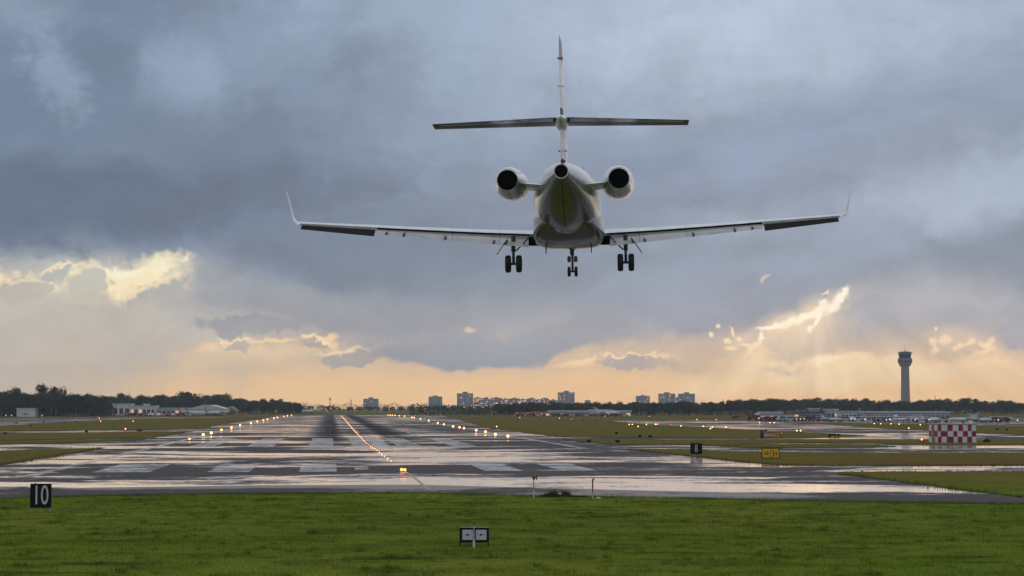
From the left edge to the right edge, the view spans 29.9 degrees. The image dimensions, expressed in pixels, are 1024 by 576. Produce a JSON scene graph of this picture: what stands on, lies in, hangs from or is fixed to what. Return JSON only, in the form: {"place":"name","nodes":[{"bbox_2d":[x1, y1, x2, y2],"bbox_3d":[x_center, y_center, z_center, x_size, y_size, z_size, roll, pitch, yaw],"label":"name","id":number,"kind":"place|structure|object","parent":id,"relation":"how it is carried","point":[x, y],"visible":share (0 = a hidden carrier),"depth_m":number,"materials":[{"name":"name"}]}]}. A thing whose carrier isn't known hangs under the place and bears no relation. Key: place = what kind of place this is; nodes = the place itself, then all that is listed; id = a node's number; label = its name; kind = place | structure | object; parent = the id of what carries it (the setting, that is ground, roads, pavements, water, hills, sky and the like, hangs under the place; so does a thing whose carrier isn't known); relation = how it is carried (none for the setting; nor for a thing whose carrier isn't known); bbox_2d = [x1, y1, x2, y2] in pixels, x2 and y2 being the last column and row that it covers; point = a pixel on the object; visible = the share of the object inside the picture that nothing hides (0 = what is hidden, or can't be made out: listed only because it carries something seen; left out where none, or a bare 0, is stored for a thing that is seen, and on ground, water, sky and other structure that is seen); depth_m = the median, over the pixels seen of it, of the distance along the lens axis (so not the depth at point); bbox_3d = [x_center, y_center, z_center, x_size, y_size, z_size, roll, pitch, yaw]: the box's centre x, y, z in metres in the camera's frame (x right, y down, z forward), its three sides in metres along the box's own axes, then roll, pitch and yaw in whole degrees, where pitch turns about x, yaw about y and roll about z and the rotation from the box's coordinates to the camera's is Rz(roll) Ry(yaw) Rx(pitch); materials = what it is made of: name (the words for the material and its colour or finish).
{"place":"outdoors","nodes":[
{"label":"outdoors","id":0,"kind":"place"},
{"bbox_2d":[113,404,133,414],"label":"terminal building","id":1,"kind":"structure","parent":0,"point":[123,408],"depth_m":1037.96,"materials":[{"name":"metal"}]},
{"bbox_2d":[157,408,188,414],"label":"link building","id":2,"kind":"structure","parent":0,"point":[168,410],"depth_m":1047.87,"materials":[{"name":"grey glass"}]},
{"bbox_2d":[0,409,1023,575],"bbox_3d":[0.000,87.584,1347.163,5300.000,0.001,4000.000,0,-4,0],"label":"ground","id":3,"kind":"structure","parent":0,"point":[341,565],"depth_m":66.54,"materials":[{"name":"green plant"}]},
{"bbox_2d":[0,393,18,416],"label":"broadleaf tree","id":4,"kind":"object","parent":3,"relation":"on","point":[6,406],"visible":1,"depth_m":843.99,"materials":[{"name":"green plant"}]},
{"bbox_2d":[9,392,22,416],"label":"broadleaf tree","id":5,"kind":"object","parent":3,"relation":"on","point":[15,393],"visible":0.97,"depth_m":847.31,"materials":[{"name":"green plant"}]},
{"bbox_2d":[7,392,31,410],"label":"broadleaf tree","id":6,"kind":"object","parent":3,"relation":"on","point":[25,398],"visible":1,"depth_m":846.26,"materials":[{"name":"green plant"}]},
{"bbox_2d":[16,408,38,416],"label":"storage shed","id":7,"kind":"structure","parent":3,"relation":"on","point":[27,412],"depth_m":841.24,"materials":[{"name":"metal"}]},
{"bbox_2d":[30,393,44,416],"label":"broadleaf tree","id":8,"kind":"object","parent":3,"relation":"on","point":[34,401],"visible":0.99,"depth_m":845.85,"materials":[{"name":"green plant"}]},
{"bbox_2d":[30,483,51,511],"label":"distance marker sign","id":9,"kind":"object","parent":3,"relation":"on","point":[40,496],"visible":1,"depth_m":81.82,"materials":[{"name":"metal"}]},
{"bbox_2d":[34,383,53,395],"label":"broadleaf tree","id":10,"kind":"object","parent":3,"relation":"on","point":[42,388],"visible":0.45,"depth_m":859.87,"materials":[{"name":"green plant"}]},
{"bbox_2d":[38,394,58,416],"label":"broadleaf tree","id":11,"kind":"object","parent":3,"relation":"on","point":[47,402],"visible":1,"depth_m":844.89,"materials":[{"name":"green plant"}]},
{"bbox_2d":[49,394,65,416],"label":"broadleaf tree","id":12,"kind":"object","parent":3,"relation":"on","point":[57,406],"visible":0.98,"depth_m":849.78,"materials":[{"name":"green plant"}]},
{"bbox_2d":[0,405,116,415],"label":"undergrowth","id":13,"kind":"object","parent":3,"relation":"on","point":[112,409],"visible":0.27,"depth_m":864.93,"materials":[{"name":"green plant"}]},
{"bbox_2d":[57,396,74,416],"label":"broadleaf tree","id":14,"kind":"object","parent":3,"relation":"on","point":[64,399],"visible":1,"depth_m":847.37,"materials":[{"name":"green plant"}]},
{"bbox_2d":[66,396,81,416],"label":"broadleaf tree","id":15,"kind":"object","parent":3,"relation":"on","point":[73,403],"visible":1,"depth_m":844.00,"materials":[{"name":"green plant"}]},
{"bbox_2d":[75,396,90,416],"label":"broadleaf tree","id":16,"kind":"object","parent":3,"relation":"on","point":[83,409],"visible":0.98,"depth_m":849.31,"materials":[{"name":"green plant"}]},
{"bbox_2d":[82,395,105,416],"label":"broadleaf tree","id":17,"kind":"object","parent":3,"relation":"on","point":[90,399],"visible":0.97,"depth_m":849.79,"materials":[{"name":"green plant"}]},
{"bbox_2d":[91,398,108,416],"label":"broadleaf tree","id":18,"kind":"object","parent":3,"relation":"on","point":[103,405],"visible":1,"depth_m":845.24,"materials":[{"name":"green plant"}]},
{"bbox_2d":[131,405,159,414],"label":"terminal building","id":19,"kind":"structure","parent":3,"relation":"on","point":[143,408],"depth_m":1041.92,"materials":[{"name":"metal"}]},
{"bbox_2d":[153,396,167,407],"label":"broadleaf tree","id":20,"kind":"object","parent":3,"relation":"on","point":[160,400],"visible":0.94,"depth_m":1118.33,"materials":[{"name":"green plant"}]},
{"bbox_2d":[162,397,175,407],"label":"broadleaf tree","id":21,"kind":"object","parent":3,"relation":"on","point":[168,400],"visible":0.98,"depth_m":1116.86,"materials":[{"name":"green plant"}]},
{"bbox_2d":[178,396,189,407],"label":"broadleaf tree","id":22,"kind":"object","parent":3,"relation":"on","point":[181,404],"visible":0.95,"depth_m":1114.38,"materials":[{"name":"green plant"}]},
{"bbox_2d":[170,391,202,405],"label":"broadleaf tree","id":23,"kind":"object","parent":3,"relation":"on","point":[186,394],"visible":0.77,"depth_m":1124.72,"materials":[{"name":"green plant"}]},
{"bbox_2d":[187,397,195,407],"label":"broadleaf tree","id":24,"kind":"object","parent":3,"relation":"on","point":[192,403],"visible":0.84,"depth_m":1117.61,"materials":[{"name":"green plant"}]},
{"bbox_2d":[179,407,205,415],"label":"parked jet","id":25,"kind":"object","parent":3,"relation":"on","point":[182,410],"visible":1,"depth_m":898.84,"materials":[{"name":"metal"}]},
{"bbox_2d":[189,405,226,414],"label":"hangar","id":26,"kind":"structure","parent":3,"relation":"on","point":[210,408],"depth_m":1027.80,"materials":[{"name":"metal"}]},
{"bbox_2d":[109,405,306,413],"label":"undergrowth","id":27,"kind":"object","parent":3,"relation":"on","point":[282,412],"visible":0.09,"depth_m":1145.40,"materials":[{"name":"green plant"}]},
{"bbox_2d":[207,407,231,415],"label":"parked jet","id":28,"kind":"object","parent":3,"relation":"on","point":[227,410],"visible":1,"depth_m":910.66,"materials":[{"name":"metal"}]},
{"bbox_2d":[213,399,229,406],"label":"broadleaf tree","id":29,"kind":"object","parent":3,"relation":"on","point":[222,402],"visible":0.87,"depth_m":1113.48,"materials":[{"name":"green plant"}]},
{"bbox_2d":[210,393,237,407],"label":"broadleaf tree","id":30,"kind":"object","parent":3,"relation":"on","point":[222,396],"visible":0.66,"depth_m":1126.00,"materials":[{"name":"green plant"}]},
{"bbox_2d":[226,406,238,414],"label":"hangar","id":31,"kind":"structure","parent":3,"relation":"on","point":[233,410],"depth_m":1032.84,"materials":[{"name":"metal"}]},
{"bbox_2d":[363,397,378,408],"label":"tower block","id":32,"kind":"structure","parent":3,"relation":"on","point":[371,401],"depth_m":2994.40,"materials":[{"name":"concrete"}]},
{"bbox_2d":[428,395,441,408],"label":"tower block","id":33,"kind":"structure","parent":3,"relation":"on","point":[435,399],"depth_m":2994.59,"materials":[{"name":"concrete"}]},
{"bbox_2d":[457,392,472,408],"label":"tower block","id":34,"kind":"structure","parent":3,"relation":"on","point":[464,398],"depth_m":2994.75,"materials":[{"name":"concrete"}]},
{"bbox_2d":[460,527,488,545],"bbox_3d":[-1.220,8.031,62.055,0.950,0.608,0.156,0,-4,0],"label":"twin panel marker","id":35,"kind":"object","parent":3,"relation":"on","point":[477,534],"visible":0.97,"depth_m":61.99,"materials":[{"name":"black paint"}]},
{"bbox_2d":[481,397,491,408],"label":"apartment block","id":36,"kind":"structure","parent":3,"relation":"on","point":[487,400],"depth_m":2834.79,"materials":[{"name":"concrete"}]},
{"bbox_2d":[0,415,1023,503],"bbox_3d":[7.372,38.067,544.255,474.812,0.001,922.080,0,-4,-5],"label":"runway","id":37,"kind":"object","parent":3,"relation":"on","point":[434,462],"visible":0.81,"depth_m":159.87,"materials":[{"name":"asphalt"}]},
{"bbox_2d":[0,448,100,464],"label":"grass verge","id":38,"kind":"object","parent":37,"relation":"on","point":[11,455],"depth_m":180.73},
{"bbox_2d":[0,438,156,443],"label":"grass verge","id":39,"kind":"object","parent":37,"relation":"on","point":[51,441],"depth_m":242.51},
{"bbox_2d":[0,431,191,440],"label":"grass verge","id":40,"kind":"object","parent":37,"relation":"on","point":[55,436],"depth_m":292.52,"materials":[{"name":"plant"}]},
{"bbox_2d":[0,416,273,430],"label":"grass verge","id":41,"kind":"object","parent":37,"relation":"on","point":[161,424],"depth_m":470.30,"materials":[{"name":"plant"}]},
{"bbox_2d":[28,415,583,474],"bbox_3d":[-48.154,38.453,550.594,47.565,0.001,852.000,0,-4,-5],"label":"runway edge line","id":42,"kind":"object","parent":37,"relation":"on","point":[72,465],"visible":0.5,"depth_m":210.20,"materials":[{"name":"paint"}]},
{"bbox_2d":[95,437,596,471],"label":"threshold marking","id":43,"kind":"object","parent":37,"relation":"on","point":[359,443],"visible":1,"depth_m":148.69,"materials":[{"name":"paint"}]},
{"bbox_2d":[288,415,415,434],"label":"line marking","id":44,"kind":"object","parent":37,"relation":"on","point":[348,424],"visible":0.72,"depth_m":429.82,"materials":[{"name":"paint"}]},
{"bbox_2d":[757,412,782,417],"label":"service shed","id":45,"kind":"structure","parent":37,"relation":"on","point":[765,414],"depth_m":638.58,"materials":[{"name":"white metal"}]},
{"bbox_2d":[563,439,1023,445],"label":"grass verge","id":46,"kind":"object","parent":37,"relation":"on","point":[716,442],"depth_m":242.51,"materials":[{"name":"plant"}]},
{"bbox_2d":[928,420,976,442],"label":"equipment hut","id":47,"kind":"object","parent":46,"relation":"on","point":[941,432],"visible":0.97,"depth_m":235.77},
{"bbox_2d":[720,444,895,447],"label":"grass verge","id":48,"kind":"object","parent":37,"relation":"on","point":[808,445],"depth_m":212.70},
{"bbox_2d":[628,449,1023,465],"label":"grass verge","id":49,"kind":"object","parent":37,"relation":"on","point":[853,458],"depth_m":163.38,"materials":[{"name":"plant"}]},
{"bbox_2d":[690,443,701,456],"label":"distance marker sign","id":50,"kind":"object","parent":49,"relation":"on","point":[696,448],"visible":1,"depth_m":171.50,"materials":[{"name":"metal"}]},
{"bbox_2d":[761,448,779,459],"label":"taxiway sign","id":51,"kind":"object","parent":49,"relation":"on","point":[770,452],"visible":1,"depth_m":159.38,"materials":[{"name":"metal"}]},
{"bbox_2d":[817,414,841,421],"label":"parked jet","id":52,"kind":"object","parent":37,"relation":"on","point":[830,419],"visible":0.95,"depth_m":548.20,"materials":[{"name":"metal"}]},
{"bbox_2d":[891,415,915,421],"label":"parked jet","id":53,"kind":"object","parent":37,"relation":"on","point":[904,419],"visible":1,"depth_m":539.41,"materials":[{"name":"metal"}]},
{"bbox_2d":[799,423,1023,434],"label":"grass verge","id":54,"kind":"object","parent":37,"relation":"on","point":[1011,430],"depth_m":403.43,"materials":[{"name":"plant"}]},
{"bbox_2d":[918,415,941,422],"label":"parked jet","id":55,"kind":"object","parent":37,"relation":"on","point":[921,417],"visible":0.81,"depth_m":526.72,"materials":[{"name":"metal"}]},
{"bbox_2d":[837,471,1023,497],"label":"grass verge","id":56,"kind":"object","parent":37,"relation":"on","point":[1007,482],"depth_m":118.06,"materials":[{"name":"plant"}]},
{"bbox_2d":[947,413,980,422],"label":"parked jet","id":57,"kind":"object","parent":37,"relation":"on","point":[973,417],"visible":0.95,"depth_m":514.34,"materials":[{"name":"metal"}]},
{"bbox_2d":[0,485,1023,503],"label":"runway shoulder","id":58,"kind":"object","parent":3,"relation":"on","point":[489,490],"visible":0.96,"depth_m":101.54},
{"bbox_2d":[536,402,550,411],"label":"broadleaf tree","id":59,"kind":"object","parent":3,"relation":"on","point":[545,406],"visible":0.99,"depth_m":956.62,"materials":[{"name":"green plant"}]},
{"bbox_2d":[538,489,586,497],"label":"grass tussock","id":60,"kind":"object","parent":3,"relation":"on","point":[553,493],"depth_m":95.33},
{"bbox_2d":[409,403,763,414],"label":"undergrowth","id":61,"kind":"object","parent":3,"relation":"on","point":[474,412],"visible":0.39,"depth_m":988.38,"materials":[{"name":"green plant"}]},
{"bbox_2d":[548,410,631,415],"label":"hangar","id":62,"kind":"structure","parent":3,"relation":"on","point":[551,412],"depth_m":877.87,"materials":[{"name":"metal"}]},
{"bbox_2d":[259,402,963,409],"bbox_3d":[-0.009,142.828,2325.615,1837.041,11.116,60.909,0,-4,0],"label":"woodland","id":63,"kind":"object","parent":3,"relation":"on","point":[375,405],"visible":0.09,"depth_m":2323.15,"materials":[{"name":"green plant"}]},
{"bbox_2d":[630,403,639,414],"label":"broadleaf tree","id":64,"kind":"object","parent":3,"relation":"on","point":[635,409],"visible":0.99,"depth_m":954.91,"materials":[{"name":"green plant"}]},
{"bbox_2d":[448,415,864,437],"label":"grass verge","id":65,"kind":"object","parent":3,"relation":"on","point":[565,427],"depth_m":368.50,"materials":[{"name":"plant"}]},
{"bbox_2d":[654,402,665,411],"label":"broadleaf tree","id":66,"kind":"object","parent":3,"relation":"on","point":[659,407],"visible":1,"depth_m":957.33,"materials":[{"name":"green plant"}]},
{"bbox_2d":[663,402,673,414],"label":"broadleaf tree","id":67,"kind":"object","parent":3,"relation":"on","point":[669,409],"visible":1,"depth_m":955.55,"materials":[{"name":"green plant"}]},
{"bbox_2d":[673,403,685,414],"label":"broadleaf tree","id":68,"kind":"object","parent":3,"relation":"on","point":[678,408],"visible":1,"depth_m":954.52,"materials":[{"name":"green plant"}]},
{"bbox_2d":[681,403,692,414],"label":"broadleaf tree","id":69,"kind":"object","parent":3,"relation":"on","point":[686,406],"visible":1,"depth_m":955.92,"materials":[{"name":"green plant"}]},
{"bbox_2d":[706,402,716,414],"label":"broadleaf tree","id":70,"kind":"object","parent":3,"relation":"on","point":[712,410],"visible":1,"depth_m":960.21,"materials":[{"name":"green plant"}]},
{"bbox_2d":[713,403,725,414],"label":"broadleaf tree","id":71,"kind":"object","parent":3,"relation":"on","point":[720,406],"visible":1,"depth_m":957.78,"materials":[{"name":"green plant"}]},
{"bbox_2d":[729,400,746,413],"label":"broadleaf tree","id":72,"kind":"object","parent":3,"relation":"on","point":[737,405],"visible":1,"depth_m":954.70,"materials":[{"name":"green plant"}]},
{"bbox_2d":[746,413,759,419],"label":"fire truck","id":73,"kind":"object","parent":3,"relation":"on","point":[756,416],"visible":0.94,"depth_m":614.00,"materials":[{"name":"red paint"}]},
{"bbox_2d":[749,401,763,412],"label":"broadleaf tree","id":74,"kind":"object","parent":3,"relation":"on","point":[754,405],"visible":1,"depth_m":953.77,"materials":[{"name":"green plant"}]},
{"bbox_2d":[762,398,781,411],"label":"broadleaf tree","id":75,"kind":"object","parent":3,"relation":"on","point":[770,402],"visible":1,"depth_m":955.49,"materials":[{"name":"green plant"}]},
{"bbox_2d":[778,400,792,413],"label":"broadleaf tree","id":76,"kind":"object","parent":3,"relation":"on","point":[785,403],"visible":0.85,"depth_m":1118.63,"materials":[{"name":"green plant"}]},
{"bbox_2d":[788,399,800,410],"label":"broadleaf tree","id":77,"kind":"object","parent":3,"relation":"on","point":[793,402],"visible":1,"depth_m":1115.32,"materials":[{"name":"green plant"}]},
{"bbox_2d":[797,399,809,410],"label":"broadleaf tree","id":78,"kind":"object","parent":3,"relation":"on","point":[804,403],"visible":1,"depth_m":1117.03,"materials":[{"name":"green plant"}]},
{"bbox_2d":[787,411,823,416],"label":"hangar","id":79,"kind":"structure","parent":3,"relation":"on","point":[806,413],"depth_m":658.58,"materials":[{"name":"white metal"}]},
{"bbox_2d":[807,398,819,407],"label":"broadleaf tree","id":80,"kind":"object","parent":3,"relation":"on","point":[813,403],"visible":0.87,"depth_m":1116.29,"materials":[{"name":"green plant"}]},
{"bbox_2d":[816,400,830,413],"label":"broadleaf tree","id":81,"kind":"object","parent":3,"relation":"on","point":[823,403],"visible":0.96,"depth_m":1116.01,"materials":[{"name":"green plant"}]},
{"bbox_2d":[836,400,846,410],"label":"broadleaf tree","id":82,"kind":"object","parent":3,"relation":"on","point":[840,407],"visible":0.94,"depth_m":1114.52,"materials":[{"name":"green plant"}]},
{"bbox_2d":[841,400,856,410],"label":"broadleaf tree","id":83,"kind":"object","parent":3,"relation":"on","point":[848,403],"visible":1,"depth_m":1115.22,"materials":[{"name":"green plant"}]},
{"bbox_2d":[859,399,871,410],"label":"broadleaf tree","id":84,"kind":"object","parent":3,"relation":"on","point":[861,403],"visible":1,"depth_m":1119.02,"materials":[{"name":"green plant"}]},
{"bbox_2d":[879,400,892,410],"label":"broadleaf tree","id":85,"kind":"object","parent":3,"relation":"on","point":[884,403],"visible":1,"depth_m":1115.26,"materials":[{"name":"green plant"}]},
{"bbox_2d":[765,400,1022,413],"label":"undergrowth","id":86,"kind":"object","parent":3,"relation":"on","point":[998,411],"visible":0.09,"depth_m":1143.81,"materials":[{"name":"green plant"}]},
{"bbox_2d":[859,411,950,418],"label":"terminal building","id":87,"kind":"structure","parent":3,"relation":"on","point":[946,414],"depth_m":638.62,"materials":[{"name":"metal"}]},
{"bbox_2d":[898,401,912,410],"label":"broadleaf tree","id":88,"kind":"object","parent":3,"relation":"on","point":[907,405],"visible":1,"depth_m":1097.01,"materials":[{"name":"green plant"}]},
{"bbox_2d":[915,400,927,410],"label":"broadleaf tree","id":89,"kind":"object","parent":3,"relation":"on","point":[922,404],"visible":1,"depth_m":1116.59,"materials":[{"name":"green plant"}]},
{"bbox_2d":[924,399,937,410],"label":"broadleaf tree","id":90,"kind":"object","parent":3,"relation":"on","point":[929,403],"visible":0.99,"depth_m":1115.25,"materials":[{"name":"green plant"}]},
{"bbox_2d":[932,400,948,410],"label":"broadleaf tree","id":91,"kind":"object","parent":3,"relation":"on","point":[941,402],"visible":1,"depth_m":1114.05,"materials":[{"name":"green plant"}]},
{"bbox_2d":[951,401,963,410],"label":"broadleaf tree","id":92,"kind":"object","parent":3,"relation":"on","point":[955,404],"visible":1,"depth_m":1114.92,"materials":[{"name":"green plant"}]},
{"bbox_2d":[957,400,971,413],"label":"broadleaf tree","id":93,"kind":"object","parent":3,"relation":"on","point":[968,405],"visible":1,"depth_m":1115.40,"materials":[{"name":"green plant"}]},
{"bbox_2d":[973,401,987,412],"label":"broadleaf tree","id":94,"kind":"object","parent":3,"relation":"on","point":[975,405],"visible":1,"depth_m":1113.64,"materials":[{"name":"green plant"}]},
{"bbox_2d":[1001,403,1011,411],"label":"broadleaf tree","id":95,"kind":"object","parent":3,"relation":"on","point":[1008,408],"visible":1,"depth_m":1114.51,"materials":[{"name":"green plant"}]},
{"bbox_2d":[0,0,1023,408],"label":"sky","id":96,"kind":"structure","parent":0,"point":[151,151],"materials":[{"name":"grey"}]},
{"bbox_2d":[558,391,574,404],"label":"tower block","id":97,"kind":"structure","parent":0,"point":[566,397],"depth_m":2994.88,"materials":[{"name":"concrete"}]},
{"bbox_2d":[286,36,851,276],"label":"business jet","id":98,"kind":"object","parent":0,"point":[567,202],"visible":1,"depth_m":69.48,"materials":[{"name":"paint"}]},
{"bbox_2d":[636,395,649,403],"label":"tower block","id":99,"kind":"structure","parent":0,"point":[644,399],"depth_m":2994.78,"materials":[{"name":"concrete"}]},
{"bbox_2d":[658,392,674,403],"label":"tower block","id":100,"kind":"structure","parent":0,"point":[665,397],"depth_m":2994.88,"materials":[{"name":"concrete"}]},
{"bbox_2d":[678,392,694,403],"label":"tower block","id":101,"kind":"structure","parent":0,"point":[686,396],"depth_m":2994.97,"materials":[{"name":"concrete"}]},
{"bbox_2d":[822,409,838,416],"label":"service building","id":102,"kind":"structure","parent":0,"point":[829,412],"depth_m":658.62,"materials":[{"name":"metal"}]},
{"bbox_2d":[835,411,859,416],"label":"service building","id":103,"kind":"structure","parent":0,"point":[847,413],"depth_m":648.60,"materials":[{"name":"metal"}]},
{"bbox_2d":[857,416,929,419],"bbox_3d":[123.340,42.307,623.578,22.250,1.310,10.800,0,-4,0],"label":"terminal wing","id":104,"kind":"structure","parent":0,"point":[870,417],"depth_m":618.23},
{"bbox_2d":[898,350,911,401],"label":"control tower","id":105,"kind":"structure","parent":0,"point":[904,360],"depth_m":1495.54,"materials":[{"name":"concrete"}]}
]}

